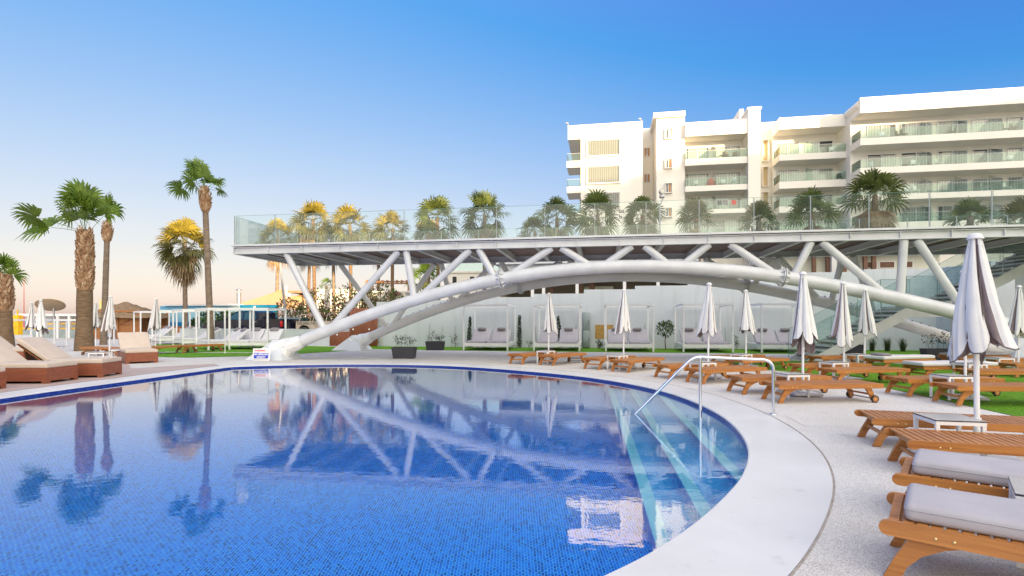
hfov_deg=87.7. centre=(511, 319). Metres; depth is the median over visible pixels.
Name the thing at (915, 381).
sun lounger
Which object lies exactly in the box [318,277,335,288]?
fan palm
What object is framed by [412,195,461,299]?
fan palm
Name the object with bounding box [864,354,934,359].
lounger cushion
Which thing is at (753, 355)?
sun lounger
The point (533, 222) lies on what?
fan palm
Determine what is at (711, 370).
sun lounger
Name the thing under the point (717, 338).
daybed mattress
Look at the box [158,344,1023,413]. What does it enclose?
grass
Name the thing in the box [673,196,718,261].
fan palm
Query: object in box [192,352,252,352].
footpath
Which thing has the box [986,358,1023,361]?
sun lounger
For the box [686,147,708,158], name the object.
window
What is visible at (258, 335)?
daybed mattress
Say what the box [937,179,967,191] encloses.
window
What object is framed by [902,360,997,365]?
lounger cushion
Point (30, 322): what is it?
parasol
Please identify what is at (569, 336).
daybed mattress
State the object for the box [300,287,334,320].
oleander bush
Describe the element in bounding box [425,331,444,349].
planter
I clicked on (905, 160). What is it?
window
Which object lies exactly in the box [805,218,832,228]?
window
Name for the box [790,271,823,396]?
parasol
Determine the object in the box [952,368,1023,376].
sun lounger
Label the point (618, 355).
side table
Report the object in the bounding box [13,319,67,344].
daybed gazebo
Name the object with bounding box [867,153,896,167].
window
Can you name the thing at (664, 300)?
garden wall
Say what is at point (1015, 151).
window
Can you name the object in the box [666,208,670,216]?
window
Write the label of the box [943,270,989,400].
parasol
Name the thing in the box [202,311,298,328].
pickup truck
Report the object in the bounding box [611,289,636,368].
parasol
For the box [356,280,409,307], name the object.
beach house
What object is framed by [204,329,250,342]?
daybed mattress
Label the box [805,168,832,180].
window
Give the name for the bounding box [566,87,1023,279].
hotel
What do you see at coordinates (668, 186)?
window
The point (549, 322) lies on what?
parasol
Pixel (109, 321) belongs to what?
parasol
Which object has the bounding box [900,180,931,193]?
window
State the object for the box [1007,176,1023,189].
window
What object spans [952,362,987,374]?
side table
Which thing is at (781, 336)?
daybed mattress
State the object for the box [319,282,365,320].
oleander bush
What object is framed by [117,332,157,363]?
box daybed
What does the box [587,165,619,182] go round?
window
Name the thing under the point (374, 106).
sky
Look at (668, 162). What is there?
window
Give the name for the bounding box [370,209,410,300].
fan palm
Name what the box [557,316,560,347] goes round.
cypress
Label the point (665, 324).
citrus tree
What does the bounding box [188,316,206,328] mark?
garden shrub
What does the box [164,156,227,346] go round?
fan palm
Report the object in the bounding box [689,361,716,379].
side table
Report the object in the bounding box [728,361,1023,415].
lawn
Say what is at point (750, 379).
sun lounger
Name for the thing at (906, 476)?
sun lounger
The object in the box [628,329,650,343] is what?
daybed mattress
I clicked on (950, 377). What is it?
side table
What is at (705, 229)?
window
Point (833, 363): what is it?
side table
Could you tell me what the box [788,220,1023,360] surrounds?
staircase
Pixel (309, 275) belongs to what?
fan palm
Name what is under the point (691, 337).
daybed mattress
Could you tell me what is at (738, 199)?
window
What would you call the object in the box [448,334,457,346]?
young shrub
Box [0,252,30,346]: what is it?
fan palm
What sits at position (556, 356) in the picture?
sun lounger
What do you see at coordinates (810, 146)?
window
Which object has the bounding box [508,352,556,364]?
sun lounger
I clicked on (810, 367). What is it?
sun lounger
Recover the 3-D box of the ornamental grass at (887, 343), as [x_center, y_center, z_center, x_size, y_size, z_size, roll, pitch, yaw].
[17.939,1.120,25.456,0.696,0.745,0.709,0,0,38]
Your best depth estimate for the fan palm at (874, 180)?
39.52 m
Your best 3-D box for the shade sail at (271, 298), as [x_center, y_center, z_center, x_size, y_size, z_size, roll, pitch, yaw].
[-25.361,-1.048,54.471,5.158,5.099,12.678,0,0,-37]
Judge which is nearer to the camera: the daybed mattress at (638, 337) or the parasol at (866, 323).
the parasol at (866, 323)
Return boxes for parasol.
[25,302,34,336]
[34,299,48,336]
[34,299,65,318]
[93,302,99,345]
[100,295,116,356]
[147,298,163,353]
[542,293,557,362]
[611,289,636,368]
[694,282,721,378]
[739,290,757,365]
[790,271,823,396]
[830,281,862,379]
[857,289,877,362]
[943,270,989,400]
[946,233,1020,460]
[1008,285,1023,367]
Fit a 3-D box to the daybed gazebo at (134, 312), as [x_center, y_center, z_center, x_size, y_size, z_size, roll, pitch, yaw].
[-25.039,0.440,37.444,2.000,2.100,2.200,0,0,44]
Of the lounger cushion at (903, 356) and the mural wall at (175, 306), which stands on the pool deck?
the mural wall at (175, 306)
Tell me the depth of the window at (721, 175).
58.53 m
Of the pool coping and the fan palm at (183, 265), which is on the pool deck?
the fan palm at (183, 265)
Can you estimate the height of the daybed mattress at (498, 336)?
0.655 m
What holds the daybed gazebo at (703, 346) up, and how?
on the lawn at (749, 351)
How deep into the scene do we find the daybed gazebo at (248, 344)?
26.91 m
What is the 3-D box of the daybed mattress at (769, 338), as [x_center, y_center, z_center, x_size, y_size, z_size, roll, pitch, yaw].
[12.166,0.802,25.375,0.940,0.655,2.027,0,0,9]
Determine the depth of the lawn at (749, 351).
26.09 m
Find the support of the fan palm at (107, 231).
on the pool deck
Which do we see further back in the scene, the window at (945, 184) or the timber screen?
the window at (945, 184)
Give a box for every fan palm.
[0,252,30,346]
[10,177,121,350]
[95,192,126,344]
[152,216,216,325]
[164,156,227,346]
[265,218,299,318]
[287,199,333,304]
[298,227,320,317]
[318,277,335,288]
[324,203,374,298]
[325,225,343,315]
[363,227,389,290]
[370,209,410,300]
[403,264,439,291]
[410,219,441,283]
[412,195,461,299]
[456,189,510,289]
[517,215,547,236]
[533,195,579,236]
[569,188,621,235]
[620,195,665,234]
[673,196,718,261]
[736,199,782,266]
[783,186,842,229]
[838,167,911,228]
[943,197,995,259]
[993,195,1023,254]
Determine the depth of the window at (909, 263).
36.65 m
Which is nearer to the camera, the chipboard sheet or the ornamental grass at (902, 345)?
the ornamental grass at (902, 345)
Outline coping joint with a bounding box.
[688,388,834,575]
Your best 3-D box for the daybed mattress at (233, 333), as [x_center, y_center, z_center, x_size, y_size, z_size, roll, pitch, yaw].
[-15.321,0.800,28.129,0.940,0.655,2.027,0,0,44]
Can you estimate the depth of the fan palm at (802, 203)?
39.68 m
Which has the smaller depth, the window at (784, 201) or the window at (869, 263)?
the window at (869, 263)
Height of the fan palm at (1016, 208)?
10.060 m
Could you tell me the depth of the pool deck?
7.51 m
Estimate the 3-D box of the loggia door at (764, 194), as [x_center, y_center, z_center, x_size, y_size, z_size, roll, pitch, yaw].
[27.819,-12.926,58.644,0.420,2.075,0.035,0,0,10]
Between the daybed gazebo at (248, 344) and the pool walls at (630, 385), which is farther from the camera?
the daybed gazebo at (248, 344)
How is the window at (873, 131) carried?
in the hotel
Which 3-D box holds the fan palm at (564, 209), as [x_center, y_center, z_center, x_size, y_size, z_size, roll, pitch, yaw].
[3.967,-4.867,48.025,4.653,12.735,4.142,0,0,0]
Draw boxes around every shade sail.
[241,289,289,316]
[285,286,305,316]
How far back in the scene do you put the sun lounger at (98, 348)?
22.53 m
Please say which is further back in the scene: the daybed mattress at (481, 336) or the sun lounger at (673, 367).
the daybed mattress at (481, 336)
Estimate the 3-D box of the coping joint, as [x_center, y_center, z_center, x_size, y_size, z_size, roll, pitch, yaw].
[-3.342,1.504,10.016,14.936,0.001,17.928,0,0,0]
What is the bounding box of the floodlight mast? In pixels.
[659,188,664,233]
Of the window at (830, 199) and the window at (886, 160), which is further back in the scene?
the window at (830, 199)
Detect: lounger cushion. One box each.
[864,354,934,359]
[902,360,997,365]
[904,483,1023,541]
[912,449,1023,486]
[939,352,1009,355]
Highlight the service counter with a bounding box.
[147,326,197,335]
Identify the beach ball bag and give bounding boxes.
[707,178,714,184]
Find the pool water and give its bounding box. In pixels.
[0,366,747,575]
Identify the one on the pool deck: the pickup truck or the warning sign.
the warning sign
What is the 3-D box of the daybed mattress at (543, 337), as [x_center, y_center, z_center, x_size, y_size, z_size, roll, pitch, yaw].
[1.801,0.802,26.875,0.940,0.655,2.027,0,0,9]
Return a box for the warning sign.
[252,348,269,360]
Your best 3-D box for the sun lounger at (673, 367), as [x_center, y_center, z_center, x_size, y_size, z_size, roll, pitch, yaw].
[4.742,1.327,14.145,2.000,0.347,0.684,0,0,-23]
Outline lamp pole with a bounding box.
[279,263,285,316]
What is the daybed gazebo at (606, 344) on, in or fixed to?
on the lawn at (749, 351)
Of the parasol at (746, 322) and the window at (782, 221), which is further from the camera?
the window at (782, 221)
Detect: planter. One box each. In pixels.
[391,335,416,358]
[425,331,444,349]
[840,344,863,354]
[919,329,951,359]
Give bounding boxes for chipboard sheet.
[595,325,612,338]
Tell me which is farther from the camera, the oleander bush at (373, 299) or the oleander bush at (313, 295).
the oleander bush at (313, 295)
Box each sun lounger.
[80,346,119,354]
[101,346,153,355]
[154,344,196,351]
[175,344,224,352]
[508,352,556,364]
[537,352,586,365]
[582,355,635,369]
[609,356,664,372]
[652,362,728,378]
[683,365,766,383]
[709,354,764,364]
[724,357,789,368]
[724,373,831,394]
[759,380,883,403]
[787,362,871,376]
[805,355,867,363]
[815,366,909,382]
[854,409,1023,446]
[863,358,935,365]
[879,492,1023,575]
[882,375,1004,396]
[884,427,1023,460]
[892,457,1008,497]
[902,364,999,377]
[929,382,1023,405]
[938,355,1010,359]
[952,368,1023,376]
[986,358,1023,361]
[998,362,1023,376]
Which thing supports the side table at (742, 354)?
on the pool deck
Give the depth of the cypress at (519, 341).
28.50 m
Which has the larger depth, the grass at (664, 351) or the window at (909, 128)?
the window at (909, 128)
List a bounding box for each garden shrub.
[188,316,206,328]
[200,311,232,324]
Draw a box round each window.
[452,276,456,282]
[587,139,619,155]
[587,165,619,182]
[588,193,619,209]
[644,147,649,156]
[644,173,649,182]
[666,129,670,137]
[666,159,670,167]
[666,184,670,191]
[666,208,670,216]
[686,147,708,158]
[686,173,708,185]
[686,198,708,207]
[686,220,708,232]
[714,172,740,184]
[714,219,740,231]
[715,145,740,157]
[716,197,740,208]
[775,142,799,154]
[775,169,799,181]
[775,196,795,205]
[775,219,799,230]
[805,140,832,152]
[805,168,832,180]
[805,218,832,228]
[822,195,832,203]
[867,124,896,137]
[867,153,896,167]
[867,183,896,194]
[868,261,877,268]
[869,207,896,219]
[879,261,894,267]
[900,122,931,135]
[900,151,931,165]
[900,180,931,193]
[900,206,931,221]
[907,261,912,267]
[937,120,967,133]
[937,150,967,164]
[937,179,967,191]
[937,205,967,220]
[972,117,1002,131]
[972,148,1002,162]
[972,177,1002,190]
[972,204,1002,219]
[1007,116,1023,130]
[1007,147,1023,160]
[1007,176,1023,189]
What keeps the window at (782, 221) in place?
in the hotel
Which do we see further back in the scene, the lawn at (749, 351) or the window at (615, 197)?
the window at (615, 197)
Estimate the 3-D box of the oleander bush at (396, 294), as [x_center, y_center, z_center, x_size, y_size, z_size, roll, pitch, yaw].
[-9.551,-0.809,40.020,3.425,4.137,1.975,0,0,0]
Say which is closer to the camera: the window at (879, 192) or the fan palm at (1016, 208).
the fan palm at (1016, 208)
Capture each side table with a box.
[88,351,111,356]
[536,350,554,363]
[607,354,627,369]
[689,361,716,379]
[730,353,752,365]
[775,372,809,397]
[819,361,848,379]
[845,353,869,362]
[913,413,986,456]
[929,374,972,399]
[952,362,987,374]
[984,357,1014,367]
[1008,476,1023,568]
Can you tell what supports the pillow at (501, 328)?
on the daybed mattress at (498, 336)
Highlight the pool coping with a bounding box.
[0,362,832,575]
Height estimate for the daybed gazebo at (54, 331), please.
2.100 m
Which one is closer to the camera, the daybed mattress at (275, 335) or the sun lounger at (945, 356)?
the sun lounger at (945, 356)
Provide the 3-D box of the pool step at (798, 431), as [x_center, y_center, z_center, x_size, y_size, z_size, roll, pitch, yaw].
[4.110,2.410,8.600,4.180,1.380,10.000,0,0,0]
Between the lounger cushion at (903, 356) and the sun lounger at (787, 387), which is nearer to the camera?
the sun lounger at (787, 387)
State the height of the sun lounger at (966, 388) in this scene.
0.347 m
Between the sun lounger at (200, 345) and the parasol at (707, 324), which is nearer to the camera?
the parasol at (707, 324)
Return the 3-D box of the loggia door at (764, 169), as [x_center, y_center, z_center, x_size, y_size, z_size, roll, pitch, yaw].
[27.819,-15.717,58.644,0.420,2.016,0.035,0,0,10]
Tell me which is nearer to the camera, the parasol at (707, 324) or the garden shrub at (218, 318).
the parasol at (707, 324)
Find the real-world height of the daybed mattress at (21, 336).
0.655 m
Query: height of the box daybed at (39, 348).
1.046 m
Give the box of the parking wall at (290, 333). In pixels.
[180,329,348,345]
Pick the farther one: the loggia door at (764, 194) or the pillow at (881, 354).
the loggia door at (764, 194)
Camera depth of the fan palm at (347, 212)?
55.42 m
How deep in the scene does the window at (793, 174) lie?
57.54 m
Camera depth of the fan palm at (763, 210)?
39.80 m
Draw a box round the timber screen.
[329,308,377,345]
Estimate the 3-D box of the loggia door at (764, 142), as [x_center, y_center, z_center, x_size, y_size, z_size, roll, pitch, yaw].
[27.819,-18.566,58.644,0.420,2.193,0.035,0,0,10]
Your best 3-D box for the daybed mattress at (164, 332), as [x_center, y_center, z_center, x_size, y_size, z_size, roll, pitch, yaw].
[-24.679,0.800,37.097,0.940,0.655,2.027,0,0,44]
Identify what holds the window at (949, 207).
in the hotel
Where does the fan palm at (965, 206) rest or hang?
on the pool deck
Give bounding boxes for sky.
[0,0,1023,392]
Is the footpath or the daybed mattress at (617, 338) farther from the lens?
the daybed mattress at (617, 338)
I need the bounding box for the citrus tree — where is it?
[655,319,674,349]
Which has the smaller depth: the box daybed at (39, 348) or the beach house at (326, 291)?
the box daybed at (39, 348)
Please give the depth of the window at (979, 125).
51.68 m
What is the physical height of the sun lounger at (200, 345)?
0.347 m
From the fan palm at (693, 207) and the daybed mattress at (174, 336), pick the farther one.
the fan palm at (693, 207)
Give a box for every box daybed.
[0,336,23,356]
[0,340,77,383]
[0,367,5,388]
[15,337,121,376]
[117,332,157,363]
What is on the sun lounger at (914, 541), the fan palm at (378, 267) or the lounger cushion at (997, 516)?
the lounger cushion at (997, 516)
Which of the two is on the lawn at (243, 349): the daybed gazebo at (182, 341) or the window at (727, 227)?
the daybed gazebo at (182, 341)
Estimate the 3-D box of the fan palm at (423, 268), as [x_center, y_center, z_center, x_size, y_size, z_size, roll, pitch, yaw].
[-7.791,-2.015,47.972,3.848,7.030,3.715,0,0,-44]
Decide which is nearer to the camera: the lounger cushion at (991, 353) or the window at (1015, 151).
the lounger cushion at (991, 353)
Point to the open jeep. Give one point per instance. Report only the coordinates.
(310, 324)
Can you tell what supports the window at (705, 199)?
in the hotel
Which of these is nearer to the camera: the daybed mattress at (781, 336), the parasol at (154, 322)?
the parasol at (154, 322)
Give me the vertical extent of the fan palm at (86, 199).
8.450 m
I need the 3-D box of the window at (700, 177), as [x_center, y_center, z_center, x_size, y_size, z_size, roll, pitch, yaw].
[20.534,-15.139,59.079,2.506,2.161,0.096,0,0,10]
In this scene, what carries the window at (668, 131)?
in the hotel
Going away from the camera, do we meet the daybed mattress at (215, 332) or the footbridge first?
the footbridge
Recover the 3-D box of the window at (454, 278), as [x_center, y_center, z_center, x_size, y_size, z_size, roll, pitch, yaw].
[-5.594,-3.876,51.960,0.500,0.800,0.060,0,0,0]
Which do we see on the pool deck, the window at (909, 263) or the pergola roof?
the pergola roof
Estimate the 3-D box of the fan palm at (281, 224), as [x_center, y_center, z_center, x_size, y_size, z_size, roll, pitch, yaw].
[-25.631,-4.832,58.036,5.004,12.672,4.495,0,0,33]
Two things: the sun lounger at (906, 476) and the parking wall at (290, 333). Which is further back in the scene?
the parking wall at (290, 333)
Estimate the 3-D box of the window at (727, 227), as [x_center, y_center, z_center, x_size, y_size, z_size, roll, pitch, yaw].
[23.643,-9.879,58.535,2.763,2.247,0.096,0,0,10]
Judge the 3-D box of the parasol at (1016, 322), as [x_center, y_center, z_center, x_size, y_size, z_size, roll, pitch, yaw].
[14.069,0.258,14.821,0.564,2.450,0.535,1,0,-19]
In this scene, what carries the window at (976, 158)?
in the hotel
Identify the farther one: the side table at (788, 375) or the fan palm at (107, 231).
the fan palm at (107, 231)
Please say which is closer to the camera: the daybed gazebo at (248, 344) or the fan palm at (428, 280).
the daybed gazebo at (248, 344)
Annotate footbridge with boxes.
[231,188,1023,360]
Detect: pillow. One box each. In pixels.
[270,327,279,330]
[497,327,505,330]
[870,353,891,355]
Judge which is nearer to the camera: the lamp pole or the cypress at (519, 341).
the cypress at (519, 341)
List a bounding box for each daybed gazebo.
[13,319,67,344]
[53,319,114,345]
[133,311,176,338]
[151,310,199,343]
[172,309,225,344]
[195,308,253,349]
[228,308,286,349]
[463,304,515,350]
[533,304,581,350]
[604,304,653,351]
[675,303,733,351]
[747,303,814,352]
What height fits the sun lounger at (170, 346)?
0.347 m
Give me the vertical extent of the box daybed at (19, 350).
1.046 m
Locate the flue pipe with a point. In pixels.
(239, 297)
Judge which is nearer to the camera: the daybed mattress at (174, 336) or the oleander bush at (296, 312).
the daybed mattress at (174, 336)
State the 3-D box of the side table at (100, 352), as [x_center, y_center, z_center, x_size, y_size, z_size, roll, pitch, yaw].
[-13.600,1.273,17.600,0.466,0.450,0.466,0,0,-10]
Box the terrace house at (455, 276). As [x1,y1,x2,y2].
[447,271,497,299]
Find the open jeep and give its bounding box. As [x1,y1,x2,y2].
[296,313,336,328]
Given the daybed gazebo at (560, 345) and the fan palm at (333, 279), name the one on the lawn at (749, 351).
the daybed gazebo at (560, 345)
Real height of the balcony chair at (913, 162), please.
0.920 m
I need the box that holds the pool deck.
[0,333,1023,575]
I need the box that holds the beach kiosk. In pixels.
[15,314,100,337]
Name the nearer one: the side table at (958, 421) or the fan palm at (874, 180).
the side table at (958, 421)
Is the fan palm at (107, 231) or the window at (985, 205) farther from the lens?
the window at (985, 205)
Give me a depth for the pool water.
5.42 m
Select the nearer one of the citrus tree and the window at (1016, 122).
the citrus tree
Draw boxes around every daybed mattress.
[14,335,32,346]
[149,327,174,336]
[157,327,194,337]
[174,330,217,339]
[179,328,222,339]
[197,329,240,341]
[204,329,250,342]
[231,329,265,341]
[250,329,283,341]
[466,329,491,342]
[487,329,510,342]
[536,329,557,342]
[558,329,577,342]
[607,329,627,343]
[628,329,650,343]
[679,330,706,343]
[702,330,729,343]
[752,330,785,344]
[774,330,796,344]
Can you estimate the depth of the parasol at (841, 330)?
13.28 m
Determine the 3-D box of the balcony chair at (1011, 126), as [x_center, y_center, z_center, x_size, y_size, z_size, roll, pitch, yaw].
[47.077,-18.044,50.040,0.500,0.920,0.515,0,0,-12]
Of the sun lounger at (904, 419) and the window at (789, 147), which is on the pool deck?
the sun lounger at (904, 419)
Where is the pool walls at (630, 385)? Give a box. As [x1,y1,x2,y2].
[0,364,747,453]
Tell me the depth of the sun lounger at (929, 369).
13.16 m
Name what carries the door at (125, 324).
in the beach hut
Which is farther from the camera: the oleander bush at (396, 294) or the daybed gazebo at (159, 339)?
the oleander bush at (396, 294)
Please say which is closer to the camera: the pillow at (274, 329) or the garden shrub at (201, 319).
the pillow at (274, 329)
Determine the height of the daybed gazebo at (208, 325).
2.100 m
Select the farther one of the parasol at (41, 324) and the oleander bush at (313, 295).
the oleander bush at (313, 295)
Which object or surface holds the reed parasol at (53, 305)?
on the pool deck
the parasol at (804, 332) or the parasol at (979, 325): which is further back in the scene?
the parasol at (804, 332)
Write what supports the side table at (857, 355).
on the lawn at (1001, 401)
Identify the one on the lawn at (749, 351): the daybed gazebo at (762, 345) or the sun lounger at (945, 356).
the daybed gazebo at (762, 345)
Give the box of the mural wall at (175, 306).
[160,304,276,327]
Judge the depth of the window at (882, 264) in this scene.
36.88 m
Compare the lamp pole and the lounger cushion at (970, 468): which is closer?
the lounger cushion at (970, 468)
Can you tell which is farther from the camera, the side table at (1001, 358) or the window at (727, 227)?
the window at (727, 227)
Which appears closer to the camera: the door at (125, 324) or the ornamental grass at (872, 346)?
the ornamental grass at (872, 346)
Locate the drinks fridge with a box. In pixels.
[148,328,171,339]
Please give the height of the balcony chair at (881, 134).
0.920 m
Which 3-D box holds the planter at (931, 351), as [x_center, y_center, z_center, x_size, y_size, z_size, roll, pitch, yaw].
[15.652,0.894,19.591,1.154,1.196,0.422,0,0,5]
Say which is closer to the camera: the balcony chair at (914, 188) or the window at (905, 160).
the balcony chair at (914, 188)
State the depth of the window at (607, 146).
60.27 m
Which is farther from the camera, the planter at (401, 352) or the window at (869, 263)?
the window at (869, 263)
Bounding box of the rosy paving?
[0,362,219,391]
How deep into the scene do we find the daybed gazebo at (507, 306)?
26.36 m
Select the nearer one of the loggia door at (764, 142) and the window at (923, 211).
the window at (923, 211)
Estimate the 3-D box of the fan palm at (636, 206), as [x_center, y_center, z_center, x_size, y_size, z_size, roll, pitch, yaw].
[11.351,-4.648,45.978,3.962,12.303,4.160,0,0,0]
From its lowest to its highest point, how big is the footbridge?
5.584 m
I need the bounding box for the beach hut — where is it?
[75,302,170,338]
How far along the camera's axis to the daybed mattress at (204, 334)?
31.08 m
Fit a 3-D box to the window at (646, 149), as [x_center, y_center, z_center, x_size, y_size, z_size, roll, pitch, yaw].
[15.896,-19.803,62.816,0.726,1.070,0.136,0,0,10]
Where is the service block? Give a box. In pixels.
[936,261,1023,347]
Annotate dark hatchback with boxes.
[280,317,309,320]
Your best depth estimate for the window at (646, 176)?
62.82 m
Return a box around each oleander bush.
[274,296,314,320]
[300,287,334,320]
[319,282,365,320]
[348,290,380,307]
[363,283,403,301]
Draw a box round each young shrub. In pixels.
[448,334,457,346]
[596,340,602,347]
[731,335,738,349]
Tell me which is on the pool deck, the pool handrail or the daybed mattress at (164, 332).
the pool handrail
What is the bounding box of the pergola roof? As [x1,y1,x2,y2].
[288,291,312,316]
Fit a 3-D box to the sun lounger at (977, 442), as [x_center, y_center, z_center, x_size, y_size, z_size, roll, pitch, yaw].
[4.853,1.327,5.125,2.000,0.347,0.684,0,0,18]
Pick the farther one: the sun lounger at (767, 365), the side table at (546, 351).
the side table at (546, 351)
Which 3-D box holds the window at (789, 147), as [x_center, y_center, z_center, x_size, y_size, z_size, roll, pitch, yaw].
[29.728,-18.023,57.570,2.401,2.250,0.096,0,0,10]
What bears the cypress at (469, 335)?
on the lawn at (749, 351)
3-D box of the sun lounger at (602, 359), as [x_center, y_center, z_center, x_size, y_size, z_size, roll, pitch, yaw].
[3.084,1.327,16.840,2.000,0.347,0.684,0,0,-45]
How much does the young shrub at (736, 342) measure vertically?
0.776 m
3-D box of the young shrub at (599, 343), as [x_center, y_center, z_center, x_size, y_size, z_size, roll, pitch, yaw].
[4.541,1.248,27.704,0.436,0.491,0.529,0,0,0]
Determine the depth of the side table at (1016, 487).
3.36 m
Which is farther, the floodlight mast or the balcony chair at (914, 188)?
the balcony chair at (914, 188)
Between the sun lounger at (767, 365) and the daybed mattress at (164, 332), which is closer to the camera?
the sun lounger at (767, 365)
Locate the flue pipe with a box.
[236,288,241,303]
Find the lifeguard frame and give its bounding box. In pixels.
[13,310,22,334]
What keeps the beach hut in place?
on the pool deck
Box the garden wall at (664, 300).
[377,266,951,350]
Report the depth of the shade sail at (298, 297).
56.40 m
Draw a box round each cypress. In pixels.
[467,316,471,346]
[516,315,521,347]
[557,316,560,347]
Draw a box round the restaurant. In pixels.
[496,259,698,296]
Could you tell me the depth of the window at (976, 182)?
51.69 m
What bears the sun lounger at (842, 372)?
on the lawn at (1001, 401)
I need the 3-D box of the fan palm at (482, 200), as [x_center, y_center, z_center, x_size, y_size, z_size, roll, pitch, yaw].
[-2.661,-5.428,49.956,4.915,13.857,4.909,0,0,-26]
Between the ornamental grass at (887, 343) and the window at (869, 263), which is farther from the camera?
the window at (869, 263)
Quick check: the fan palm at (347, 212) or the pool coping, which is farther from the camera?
the fan palm at (347, 212)
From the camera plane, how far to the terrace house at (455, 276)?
52.00 m
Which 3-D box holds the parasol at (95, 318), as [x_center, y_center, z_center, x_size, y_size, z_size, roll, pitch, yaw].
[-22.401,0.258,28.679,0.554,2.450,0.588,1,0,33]
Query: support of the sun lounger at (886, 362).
on the lawn at (1001, 401)
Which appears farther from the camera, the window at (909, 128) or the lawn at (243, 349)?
the window at (909, 128)
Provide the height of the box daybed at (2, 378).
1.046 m
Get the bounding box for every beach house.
[316,289,355,318]
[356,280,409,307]
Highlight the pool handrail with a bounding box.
[633,355,776,416]
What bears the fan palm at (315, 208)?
on the pool deck
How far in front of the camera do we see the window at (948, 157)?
52.18 m
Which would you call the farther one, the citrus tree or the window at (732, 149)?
the window at (732, 149)
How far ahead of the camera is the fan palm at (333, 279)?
61.83 m
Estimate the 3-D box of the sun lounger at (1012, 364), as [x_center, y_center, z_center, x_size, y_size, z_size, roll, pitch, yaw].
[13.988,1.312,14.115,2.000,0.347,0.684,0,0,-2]
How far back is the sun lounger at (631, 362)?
15.59 m
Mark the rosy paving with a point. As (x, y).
(127, 370)
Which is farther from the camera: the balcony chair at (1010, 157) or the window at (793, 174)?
the window at (793, 174)
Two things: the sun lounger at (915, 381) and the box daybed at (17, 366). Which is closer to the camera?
the sun lounger at (915, 381)
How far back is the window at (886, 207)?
53.06 m
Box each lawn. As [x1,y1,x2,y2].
[153,344,342,357]
[370,346,919,354]
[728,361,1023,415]
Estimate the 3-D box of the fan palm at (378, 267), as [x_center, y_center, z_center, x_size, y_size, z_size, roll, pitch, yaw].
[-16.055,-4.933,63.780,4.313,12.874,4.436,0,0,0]
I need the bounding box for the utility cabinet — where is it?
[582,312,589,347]
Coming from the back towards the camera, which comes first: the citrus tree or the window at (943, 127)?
the window at (943, 127)
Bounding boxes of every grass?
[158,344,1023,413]
[868,338,878,350]
[882,337,892,350]
[898,337,909,351]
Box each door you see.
[119,314,137,331]
[763,141,766,160]
[763,168,766,185]
[763,193,766,203]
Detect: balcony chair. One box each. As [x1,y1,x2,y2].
[879,132,885,136]
[911,160,919,165]
[911,186,919,192]
[1006,155,1013,160]
[1009,123,1018,129]
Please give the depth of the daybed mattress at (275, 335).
28.36 m
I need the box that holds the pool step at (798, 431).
[684,387,833,575]
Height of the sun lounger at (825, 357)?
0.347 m
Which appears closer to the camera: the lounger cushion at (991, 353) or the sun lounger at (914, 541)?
the sun lounger at (914, 541)

